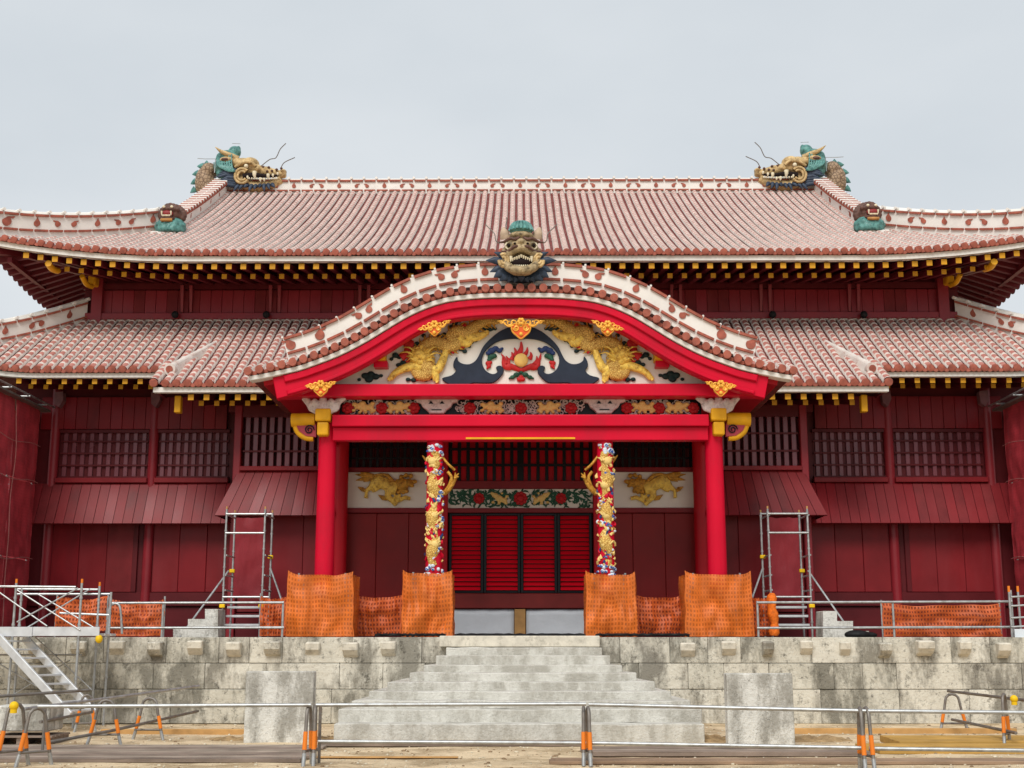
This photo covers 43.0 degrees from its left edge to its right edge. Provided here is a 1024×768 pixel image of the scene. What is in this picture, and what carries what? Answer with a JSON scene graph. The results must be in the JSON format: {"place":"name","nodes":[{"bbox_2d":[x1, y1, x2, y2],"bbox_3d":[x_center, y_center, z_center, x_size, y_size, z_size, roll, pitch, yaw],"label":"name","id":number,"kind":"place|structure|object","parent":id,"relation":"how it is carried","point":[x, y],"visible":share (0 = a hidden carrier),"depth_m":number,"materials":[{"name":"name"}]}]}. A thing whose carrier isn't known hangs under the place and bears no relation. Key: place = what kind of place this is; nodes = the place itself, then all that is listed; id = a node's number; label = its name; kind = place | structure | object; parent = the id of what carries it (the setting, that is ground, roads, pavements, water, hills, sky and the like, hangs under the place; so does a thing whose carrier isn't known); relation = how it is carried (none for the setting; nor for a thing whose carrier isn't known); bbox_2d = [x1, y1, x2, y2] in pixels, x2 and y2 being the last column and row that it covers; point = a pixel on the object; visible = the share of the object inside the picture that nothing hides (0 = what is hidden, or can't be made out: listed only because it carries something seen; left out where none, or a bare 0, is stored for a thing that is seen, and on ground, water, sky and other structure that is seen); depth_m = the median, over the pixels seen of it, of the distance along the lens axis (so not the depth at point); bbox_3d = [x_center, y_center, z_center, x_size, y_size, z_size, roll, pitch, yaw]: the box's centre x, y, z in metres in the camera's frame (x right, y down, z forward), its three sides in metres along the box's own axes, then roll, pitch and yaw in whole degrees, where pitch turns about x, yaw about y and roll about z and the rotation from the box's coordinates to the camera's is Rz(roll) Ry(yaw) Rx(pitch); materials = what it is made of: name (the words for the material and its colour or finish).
{"place":"outdoors","nodes":[
{"label":"outdoors","id":0,"kind":"place"},
{"bbox_2d":[0,723,1023,767],"bbox_3d":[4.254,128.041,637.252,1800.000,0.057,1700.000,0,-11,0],"label":"ground","id":1,"kind":"structure","parent":0,"point":[514,760],"depth_m":18.78,"materials":[{"name":"beige gravel"}]},
{"bbox_2d":[0,701,29,764],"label":"barricade stand","id":2,"kind":"object","parent":1,"relation":"on","point":[13,706],"visible":0.94,"depth_m":16.95,"materials":[{"name":"metal"}]},
{"bbox_2d":[14,707,52,767],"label":"barricade stand","id":3,"kind":"object","parent":1,"relation":"on","point":[23,738],"visible":1,"depth_m":17.09,"materials":[{"name":"metal"}]},
{"bbox_2d":[3,732,69,744],"bbox_3d":[-7.791,5.730,20.998,1.020,0.150,0.880,0,-11,0],"label":"timber pallet","id":4,"kind":"object","parent":1,"relation":"on","point":[33,737],"visible":0.71,"depth_m":20.92,"materials":[{"name":"brown wood"}]},
{"bbox_2d":[0,704,63,731],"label":"white block","id":5,"kind":"object","parent":4,"relation":"on","point":[14,723],"depth_m":20.72,"materials":[{"name":"concrete"}]},
{"bbox_2d":[41,708,46,749],"bbox_3d":[-6.827,5.062,18.953,0.041,0.685,0.041,-5,-12,22],"label":"steel stake","id":6,"kind":"object","parent":1,"relation":"on","point":[43,737],"visible":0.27,"depth_m":18.93,"materials":[{"name":"grey metal"}]},
{"bbox_2d":[0,579,115,727],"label":"scaffold platform","id":7,"kind":"structure","parent":1,"relation":"on","point":[13,631],"depth_m":24.74,"materials":[{"name":"metal"}]},
{"bbox_2d":[0,634,95,718],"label":"aluminium stairs","id":8,"kind":"structure","parent":7,"relation":"attached to","point":[30,672],"depth_m":24.21,"materials":[{"name":"grey metal"}]},
{"bbox_2d":[73,694,96,731],"bbox_3d":[-7.665,5.926,23.391,0.411,0.688,0.059,4,-12,-19],"label":"barricade stand","id":9,"kind":"object","parent":1,"relation":"on","point":[77,722],"visible":0.62,"depth_m":23.37,"materials":[{"name":"metal"}]},
{"bbox_2d":[0,689,90,697],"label":"leaning pipe","id":10,"kind":"object","parent":9,"relation":"on","point":[44,693],"visible":1,"depth_m":20.76,"materials":[{"name":"metal"}]},
{"bbox_2d":[39,711,92,723],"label":"leaning pipe","id":11,"kind":"object","parent":9,"relation":"on","point":[68,716],"visible":1,"depth_m":21.39,"materials":[{"name":"metal"}]},
{"bbox_2d":[85,699,121,744],"bbox_3d":[-6.388,5.314,20.409,0.571,0.731,0.058,1,-11,-7],"label":"barricade stand","id":12,"kind":"object","parent":1,"relation":"on","point":[117,733],"visible":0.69,"depth_m":20.38,"materials":[{"name":"metal"}]},
{"bbox_2d":[24,685,199,710],"bbox_3d":[-6.541,5.161,21.477,0.193,0.256,4.328,-5,-12,22],"label":"leaning pipe","id":13,"kind":"object","parent":12,"relation":"on","point":[126,695],"visible":0.79,"depth_m":21.70,"materials":[{"name":"metal"}]},
{"bbox_2d":[44,710,198,744],"bbox_3d":[-6.174,5.662,21.550,0.428,0.285,4.661,-3,-12,15],"label":"leaning pipe","id":14,"kind":"object","parent":12,"relation":"on","point":[114,729],"visible":0.94,"depth_m":20.71,"materials":[{"name":"metal"}]},
{"bbox_2d":[131,697,163,739],"bbox_3d":[-6.038,5.564,21.616,0.571,0.711,0.059,-1,-11,6],"label":"barricade stand","id":15,"kind":"object","parent":1,"relation":"on","point":[136,729],"visible":0.94,"depth_m":21.59,"materials":[{"name":"metal"}]},
{"bbox_2d":[0,754,308,762],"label":"timber sheet","id":16,"kind":"object","parent":1,"relation":"on","point":[177,758],"visible":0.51,"depth_m":17.57,"materials":[{"name":"brown wood"}]},
{"bbox_2d":[1,744,326,753],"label":"timber sheet","id":17,"kind":"object","parent":1,"relation":"on","point":[176,749],"visible":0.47,"depth_m":19.23,"materials":[{"name":"brown wood"}]},
{"bbox_2d":[101,729,243,734],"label":"ground beam","id":18,"kind":"structure","parent":1,"relation":"on","point":[202,731],"depth_m":22.88,"materials":[{"name":"brown wood"}]},
{"bbox_2d":[210,736,243,740],"bbox_3d":[-4.655,5.927,21.703,1.000,0.104,0.800,0,-11,0],"label":"soil mound","id":19,"kind":"object","parent":1,"relation":"on","point":[229,738],"visible":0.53,"depth_m":21.53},
{"bbox_2d":[244,671,315,742],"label":"concrete block","id":20,"kind":"structure","parent":1,"relation":"on","point":[273,724],"depth_m":21.20,"materials":[{"name":"grey concrete"}]},
{"bbox_2d":[301,706,312,766],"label":"barricade stand","id":21,"kind":"object","parent":1,"relation":"on","point":[308,713],"visible":0.85,"depth_m":17.15,"materials":[{"name":"metal"}]},
{"bbox_2d":[37,703,310,707],"bbox_3d":[-4.438,4.240,17.131,3.557,0.060,0.048,1,-11,-3],"label":"barricade pipe","id":22,"kind":"object","parent":21,"relation":"attached to","point":[175,705],"visible":1,"depth_m":17.11,"materials":[{"name":"metal"}]},
{"bbox_2d":[311,704,317,765],"bbox_3d":[-2.625,4.665,17.295,0.059,0.789,0.472,1,-11,-6],"label":"barricade stand","id":23,"kind":"object","parent":1,"relation":"on","point":[314,747],"visible":0.99,"depth_m":17.17,"materials":[{"name":"metal"}]},
{"bbox_2d":[316,702,585,706],"bbox_3d":[-0.811,4.255,17.257,3.586,0.063,0.048,0,-11,0],"label":"barricade pipe","id":24,"kind":"object","parent":23,"relation":"attached to","point":[450,704],"visible":1,"depth_m":17.24,"materials":[{"name":"metal"}]},
{"bbox_2d":[317,707,321,762],"bbox_3d":[-2.604,4.752,17.595,0.041,0.765,0.041,5,-12,-22],"label":"steel stake","id":25,"kind":"object","parent":1,"relation":"on","point":[319,736],"visible":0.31,"depth_m":17.58,"materials":[{"name":"grey metal"}]},
{"bbox_2d":[317,736,333,740],"bbox_3d":[-3.063,5.926,21.693,0.700,0.105,0.800,0,-11,0],"label":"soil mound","id":26,"kind":"object","parent":1,"relation":"on","point":[327,738],"visible":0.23,"depth_m":21.56,"materials":[{"name":"beige soil"}]},
{"bbox_2d":[321,756,457,757],"bbox_3d":[-1.844,5.231,18.221,2.181,0.017,0.155,0,-11,0],"label":"timber sheet","id":27,"kind":"object","parent":1,"relation":"on","point":[389,756],"visible":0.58,"depth_m":18.19,"materials":[{"name":"brown wood"}]},
{"bbox_2d":[321,740,580,746],"bbox_3d":[-0.881,5.658,20.474,4.245,0.060,0.555,0,-11,0],"label":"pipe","id":28,"kind":"object","parent":1,"relation":"on","point":[416,745],"visible":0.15,"depth_m":20.20,"materials":[{"name":"grey metal"}]},
{"bbox_2d":[0,637,1023,723],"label":"stone terrace","id":29,"kind":"structure","parent":1,"relation":"on","point":[921,673],"depth_m":26.07,"materials":[{"name":"grey stone"}]},
{"bbox_2d":[0,379,55,626],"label":"wall","id":30,"kind":"structure","parent":29,"relation":"on","point":[19,423],"depth_m":31.54,"materials":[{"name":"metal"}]},
{"bbox_2d":[54,595,108,636],"bbox_3d":[-9.259,4.964,27.922,1.139,0.927,0.207,-1,-11,5],"label":"safety net","id":31,"kind":"object","parent":29,"relation":"on","point":[101,611],"visible":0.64,"depth_m":27.94,"materials":[{"name":"plastic"}]},
{"bbox_2d":[109,596,165,636],"bbox_3d":[-7.986,4.940,27.612,1.216,0.854,0.204,0,-11,0],"label":"safety net","id":32,"kind":"object","parent":29,"relation":"on","point":[127,622],"visible":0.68,"depth_m":27.60,"materials":[{"name":"plastic"}]},
{"bbox_2d":[106,601,283,636],"bbox_3d":[-6.509,4.838,26.770,3.647,0.727,0.118,0,-11,0],"label":"pipe railing","id":33,"kind":"object","parent":29,"relation":"on","point":[121,627],"visible":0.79,"depth_m":26.74,"materials":[{"name":"metal"}]},
{"bbox_2d":[173,609,224,636],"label":"concrete step block","id":34,"kind":"structure","parent":29,"relation":"on","point":[214,617],"depth_m":27.97,"materials":[{"name":"grey concrete"}]},
{"bbox_2d":[179,506,281,636],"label":"scaffold tower","id":35,"kind":"structure","parent":29,"relation":"on","point":[232,572],"depth_m":28.82,"materials":[{"name":"metal"}]},
{"bbox_2d":[258,593,286,636],"bbox_3d":[-5.177,5.011,28.182,0.631,0.938,0.139,0,-11,0],"label":"safety net","id":36,"kind":"object","parent":29,"relation":"on","point":[269,618],"visible":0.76,"depth_m":28.18,"materials":[{"name":"plastic"}]},
{"bbox_2d":[285,570,359,636],"bbox_3d":[-4.043,4.715,27.849,1.482,1.388,1.189,0,-11,0],"label":"safety net wrap","id":37,"kind":"object","parent":29,"relation":"on","point":[322,605],"visible":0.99,"depth_m":27.36,"materials":[{"name":"plastic"}]},
{"bbox_2d":[357,595,401,635],"bbox_3d":[-2.928,5.017,28.277,1.155,0.963,0.170,0,-11,0],"label":"safety net","id":38,"kind":"object","parent":29,"relation":"on","point":[365,600],"visible":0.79,"depth_m":28.27,"materials":[{"name":"plastic"}]},
{"bbox_2d":[374,633,445,636],"bbox_3d":[-2.099,5.178,26.823,1.462,0.078,0.289,0,-11,0],"label":"black hose","id":39,"kind":"object","parent":29,"relation":"on","point":[407,635],"visible":0.97,"depth_m":26.79,"materials":[{"name":"rubber"}]},
{"bbox_2d":[401,570,454,636],"bbox_3d":[-1.784,4.706,27.826,1.128,1.396,1.177,0,-11,0],"label":"safety net wrap","id":40,"kind":"object","parent":29,"relation":"on","point":[428,603],"visible":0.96,"depth_m":27.36,"materials":[{"name":"plastic"}]},
{"bbox_2d":[0,176,1023,636],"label":"palace hall","id":41,"kind":"structure","parent":29,"relation":"on","point":[658,386],"depth_m":32.66,"materials":[{"name":"red paint"}]},
{"bbox_2d":[54,430,149,483],"bbox_3d":[-10.473,1.872,33.403,2.349,1.381,0.400,0,-11,0],"label":"window","id":42,"kind":"structure","parent":41,"relation":"in","point":[87,456],"depth_m":33.39,"materials":[{"name":"red paint"}]},
{"bbox_2d":[150,203,186,234],"bbox_3d":[-9.780,-4.657,37.153,0.966,1.049,0.755,0,-11,0],"label":"ceramic lion head","id":43,"kind":"object","parent":41,"relation":"attached to","point":[172,217],"visible":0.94,"depth_m":36.91},
{"bbox_2d":[154,430,230,483],"bbox_3d":[-8.176,1.869,33.389,1.888,1.381,0.400,0,-11,0],"label":"window","id":44,"kind":"structure","parent":41,"relation":"in","point":[185,456],"depth_m":33.37,"materials":[{"name":"red paint"}]},
{"bbox_2d":[190,143,294,192],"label":"ceramic dragon head","id":45,"kind":"object","parent":41,"relation":"on","point":[231,167],"visible":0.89,"depth_m":43.93},
{"bbox_2d":[229,517,263,595],"bbox_3d":[-6.118,4.014,30.077,0.788,1.854,0.062,0,-11,0],"label":"hanging sheet","id":46,"kind":"object","parent":41,"relation":"hanging from","point":[247,578],"visible":0.83,"depth_m":30.07,"materials":[{"name":"red fabric"}]},
{"bbox_2d":[239,412,318,471],"bbox_3d":[-5.581,1.351,32.251,2.235,1.651,0.400,0,-11,0],"label":"window","id":47,"kind":"structure","parent":41,"relation":"in","point":[248,416],"depth_m":32.17,"materials":[{"name":"red paint"}]},
{"bbox_2d":[449,513,483,592],"bbox_3d":[-1.112,4.122,31.676,0.839,1.923,0.150,0,-11,0],"label":"door","id":48,"kind":"structure","parent":41,"relation":"in","point":[466,530],"depth_m":31.66,"materials":[{"name":"red paint"}]},
{"bbox_2d":[454,609,513,633],"bbox_3d":[-0.772,5.786,31.253,1.643,0.723,0.047,0,-11,0],"label":"vinyl sheet","id":49,"kind":"object","parent":41,"relation":"attached to","point":[476,621],"visible":0.7,"depth_m":31.26,"materials":[{"name":"white plastic"}]},
{"bbox_2d":[484,513,519,592],"bbox_3d":[-0.242,4.121,31.671,0.883,1.923,0.150,0,-11,0],"label":"door","id":50,"kind":"structure","parent":41,"relation":"in","point":[501,530],"depth_m":31.65,"materials":[{"name":"red paint"}]},
{"bbox_2d":[485,217,556,282],"bbox_3d":[0.201,-2.930,28.215,1.150,1.508,1.117,11,-15,-43],"label":"ceramic dragon head","id":51,"kind":"object","parent":41,"relation":"on","point":[520,258],"visible":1,"depth_m":28.06},
{"bbox_2d":[521,513,556,592],"bbox_3d":[0.653,4.120,31.665,0.882,1.923,0.150,0,-11,0],"label":"door","id":52,"kind":"structure","parent":41,"relation":"in","point":[538,530],"depth_m":31.65,"materials":[{"name":"red paint"}]},
{"bbox_2d":[526,609,583,633],"bbox_3d":[1.176,5.784,31.241,1.667,0.724,0.049,0,-11,0],"label":"vinyl sheet","id":53,"kind":"object","parent":41,"relation":"attached to","point":[562,621],"visible":0.62,"depth_m":31.25,"materials":[{"name":"white plastic"}]},
{"bbox_2d":[557,513,591,592],"bbox_3d":[1.524,4.119,31.659,0.841,1.923,0.150,0,-11,0],"label":"door","id":54,"kind":"structure","parent":41,"relation":"in","point":[574,530],"depth_m":31.65,"materials":[{"name":"red paint"}]},
{"bbox_2d":[722,411,802,470],"bbox_3d":[5.998,1.336,32.176,2.235,1.651,0.400,0,-11,0],"label":"window","id":55,"kind":"structure","parent":41,"relation":"in","point":[759,415],"depth_m":32.10,"materials":[{"name":"red paint"}]},
{"bbox_2d":[766,517,803,595],"bbox_3d":[6.305,3.998,30.001,0.810,1.854,0.075,0,-11,0],"label":"hanging sheet","id":56,"kind":"object","parent":41,"relation":"hanging from","point":[785,566],"visible":0.8,"depth_m":30.01,"materials":[{"name":"red fabric"}]},
{"bbox_2d":[746,142,850,191],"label":"ceramic dragon head","id":57,"kind":"object","parent":41,"relation":"on","point":[809,165],"visible":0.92,"depth_m":43.82},
{"bbox_2d":[811,429,888,482],"bbox_3d":[8.609,1.848,33.281,1.888,1.381,0.400,0,-11,0],"label":"window","id":58,"kind":"structure","parent":41,"relation":"in","point":[839,455],"depth_m":33.27,"materials":[{"name":"red paint"}]},
{"bbox_2d":[853,201,889,232],"bbox_3d":[10.195,-4.688,37.024,0.966,1.059,0.760,0,-11,0],"label":"ceramic lion head","id":59,"kind":"object","parent":41,"relation":"attached to","point":[867,216],"visible":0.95,"depth_m":36.78},
{"bbox_2d":[893,429,988,482],"bbox_3d":[10.906,1.845,33.266,2.349,1.381,0.400,0,-11,0],"label":"window","id":60,"kind":"structure","parent":41,"relation":"in","point":[920,455],"depth_m":33.25,"materials":[{"name":"red paint"}]},
{"bbox_2d":[454,633,585,635],"bbox_3d":[0.158,5.175,26.805,2.708,0.078,0.291,0,-11,0],"label":"black hose","id":61,"kind":"object","parent":29,"relation":"on","point":[519,634],"visible":0.84,"depth_m":26.77,"materials":[{"name":"rubber"}]},
{"bbox_2d":[583,570,637,636],"bbox_3d":[2.093,4.707,27.793,1.119,1.382,1.214,0,-11,0],"label":"safety net wrap","id":62,"kind":"object","parent":29,"relation":"on","point":[610,605],"visible":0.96,"depth_m":27.32,"materials":[{"name":"plastic"}]},
{"bbox_2d":[595,633,689,636],"bbox_3d":[2.692,5.171,26.788,1.966,0.079,0.291,0,-11,0],"label":"black hose","id":63,"kind":"object","parent":29,"relation":"on","point":[643,634],"visible":0.99,"depth_m":26.76,"materials":[{"name":"rubber"}]},
{"bbox_2d":[636,595,680,633],"bbox_3d":[3.240,5.013,28.260,1.174,0.963,0.220,0,-11,0],"label":"safety net","id":64,"kind":"object","parent":29,"relation":"on","point":[659,614],"visible":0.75,"depth_m":28.25,"materials":[{"name":"plastic"}]},
{"bbox_2d":[678,571,754,636],"bbox_3d":[4.351,4.708,27.799,1.477,1.382,1.151,0,-11,0],"label":"safety net wrap","id":65,"kind":"object","parent":29,"relation":"on","point":[714,605],"visible":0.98,"depth_m":27.32,"materials":[{"name":"plastic"}]},
{"bbox_2d":[752,597,773,636],"bbox_3d":[5.409,4.998,28.119,0.474,0.938,0.174,-1,-11,7],"label":"safety net","id":66,"kind":"object","parent":29,"relation":"on","point":[761,618],"visible":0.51,"depth_m":28.11,"materials":[{"name":"plastic"}]},
{"bbox_2d":[767,593,779,635],"bbox_3d":[5.584,4.935,27.836,0.246,0.917,0.236,0,-11,0],"label":"rolled net","id":67,"kind":"object","parent":29,"relation":"on","point":[772,615],"visible":0.91,"depth_m":27.76,"materials":[{"name":"orange plastic"}]},
{"bbox_2d":[752,506,843,636],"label":"scaffold tower","id":68,"kind":"structure","parent":29,"relation":"on","point":[801,571],"depth_m":28.77,"materials":[{"name":"metal"}]},
{"bbox_2d":[816,611,868,636],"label":"concrete step block","id":69,"kind":"structure","parent":29,"relation":"on","point":[826,618],"depth_m":27.89,"materials":[{"name":"grey concrete"}]},
{"bbox_2d":[844,630,876,636],"bbox_3d":[7.369,5.291,27.446,0.696,0.195,0.378,0,-11,0],"label":"black bag","id":70,"kind":"object","parent":29,"relation":"on","point":[856,633],"visible":0.78,"depth_m":27.33,"materials":[{"name":"plastic"}]},
{"bbox_2d":[756,590,1014,636],"bbox_3d":[7.662,4.713,26.709,5.277,0.948,0.080,0,-11,0],"label":"pipe railing","id":71,"kind":"object","parent":29,"relation":"on","point":[893,627],"visible":1,"depth_m":26.69,"materials":[{"name":"metal"}]},
{"bbox_2d":[880,600,1002,636],"bbox_3d":[8.956,4.890,27.115,2.502,0.759,0.169,0,-11,2],"label":"safety net","id":72,"kind":"object","parent":29,"relation":"on","point":[901,621],"visible":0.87,"depth_m":27.11,"materials":[{"name":"plastic"}]},
{"bbox_2d":[987,388,1023,628],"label":"wall","id":73,"kind":"structure","parent":29,"relation":"on","point":[1013,411],"depth_m":32.00,"materials":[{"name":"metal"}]},
{"bbox_2d":[1007,586,1023,636],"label":"scaffold post pair","id":74,"kind":"object","parent":29,"relation":"on","point":[1019,632],"visible":1,"depth_m":26.51,"materials":[{"name":"metal"}]},
{"bbox_2d":[334,636,704,742],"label":"stone staircase","id":75,"kind":"structure","parent":1,"relation":"on","point":[471,669],"depth_m":22.65,"materials":[{"name":"stone"}]},
{"bbox_2d":[581,706,585,765],"bbox_3d":[0.957,4.685,17.345,0.059,0.769,0.472,-1,-11,4],"label":"barricade stand","id":76,"kind":"object","parent":1,"relation":"on","point":[583,740],"visible":0.98,"depth_m":17.17,"materials":[{"name":"metal"}]},
{"bbox_2d":[318,740,580,744],"bbox_3d":[-0.796,4.743,17.211,3.550,0.067,0.048,0,-11,0],"label":"barricade pipe","id":77,"kind":"object","parent":76,"relation":"attached to","point":[449,742],"visible":1,"depth_m":17.19,"materials":[{"name":"metal"}]},
{"bbox_2d":[585,706,592,766],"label":"barricade stand","id":78,"kind":"object","parent":1,"relation":"on","point":[588,751],"visible":0.88,"depth_m":17.17,"materials":[{"name":"metal"}]},
{"bbox_2d":[592,741,860,749],"bbox_3d":[2.733,4.656,16.746,3.532,0.049,0.048,-3,-12,13],"label":"barricade pipe","id":79,"kind":"object","parent":78,"relation":"attached to","point":[836,747],"visible":0.83,"depth_m":16.72,"materials":[{"name":"metal"}]},
{"bbox_2d":[705,734,725,742],"bbox_3d":[3.306,5.868,21.529,1.000,0.144,1.000,0,-11,0],"label":"soil mound","id":80,"kind":"object","parent":1,"relation":"on","point":[715,738],"visible":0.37,"depth_m":21.29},
{"bbox_2d":[580,746,869,756],"bbox_3d":[3.057,5.336,18.881,4.083,0.074,0.955,0,-11,0],"label":"timber sheet","id":81,"kind":"object","parent":1,"relation":"on","point":[652,751],"visible":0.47,"depth_m":18.43,"materials":[{"name":"brown wood"}]},
{"bbox_2d":[724,673,794,744],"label":"concrete block","id":82,"kind":"structure","parent":1,"relation":"on","point":[758,690],"depth_m":20.50,"materials":[{"name":"grey concrete"}]},
{"bbox_2d":[549,758,1023,764],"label":"timber sheet","id":83,"kind":"object","parent":1,"relation":"on","point":[784,761],"visible":1,"depth_m":17.25,"materials":[{"name":"brown wood"}]},
{"bbox_2d":[795,735,852,741],"bbox_3d":[4.955,5.869,21.517,1.500,0.141,1.000,0,-11,0],"label":"soil mound","id":84,"kind":"object","parent":1,"relation":"on","point":[820,738],"visible":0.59,"depth_m":21.32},
{"bbox_2d":[857,706,866,767],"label":"barricade stand","id":85,"kind":"object","parent":1,"relation":"on","point":[861,742],"visible":1,"depth_m":16.27,"materials":[{"name":"metal"}]},
{"bbox_2d":[862,706,876,767],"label":"barricade stand","id":86,"kind":"object","parent":1,"relation":"on","point":[872,749],"visible":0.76,"depth_m":16.27,"materials":[{"name":"metal"}]},
{"bbox_2d":[589,703,865,712],"bbox_3d":[2.740,4.180,16.789,3.540,0.091,0.048,-3,-12,13],"label":"barricade pipe","id":87,"kind":"object","parent":86,"relation":"attached to","point":[726,707],"visible":1,"depth_m":16.76,"materials":[{"name":"metal"}]},
{"bbox_2d":[868,709,1023,714],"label":"barricade pipe","id":88,"kind":"object","parent":86,"relation":"attached to","point":[1006,712],"visible":1,"depth_m":16.23,"materials":[{"name":"metal"}]},
{"bbox_2d":[869,747,1023,752],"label":"barricade pipe","id":89,"kind":"object","parent":86,"relation":"attached to","point":[946,749],"visible":1,"depth_m":16.17,"materials":[{"name":"metal"}]},
{"bbox_2d":[794,728,1016,733],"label":"ground beam","id":90,"kind":"structure","parent":1,"relation":"on","point":[897,730],"depth_m":23.10,"materials":[{"name":"brown wood"}]},
{"bbox_2d":[855,743,1023,753],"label":"formwork board","id":91,"kind":"object","parent":1,"relation":"on","point":[984,745],"visible":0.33,"depth_m":19.32,"materials":[{"name":"beige wood"}]},
{"bbox_2d":[880,735,1023,742],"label":"formwork board","id":92,"kind":"object","parent":1,"relation":"on","point":[945,738],"visible":0.6,"depth_m":20.55,"materials":[{"name":"beige wood"}]},
{"bbox_2d":[940,693,967,727],"bbox_3d":[7.901,5.897,23.293,0.571,0.711,0.059,1,-11,-4],"label":"barricade stand","id":93,"kind":"object","parent":1,"relation":"on","point":[944,708],"visible":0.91,"depth_m":23.28,"materials":[{"name":"metal"}]},
{"bbox_2d":[947,690,1023,701],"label":"leaning pipe","id":94,"kind":"object","parent":93,"relation":"on","point":[980,694],"visible":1,"depth_m":21.97,"materials":[{"name":"metal"}]},
{"bbox_2d":[1001,693,1017,742],"bbox_3d":[7.671,5.217,20.172,0.263,0.828,0.611,-1,-11,5],"label":"barricade stand","id":95,"kind":"object","parent":1,"relation":"on","point":[1004,717],"visible":0.89,"depth_m":20.12,"materials":[{"name":"metal"}]},
{"bbox_2d":[951,718,1017,734],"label":"leaning pipe","id":96,"kind":"object","parent":95,"relation":"on","point":[985,726],"visible":1,"depth_m":21.32,"materials":[{"name":"metal"}]},
{"bbox_2d":[0,0,1023,318],"label":"sky","id":97,"kind":"structure","parent":0,"point":[110,105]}
]}

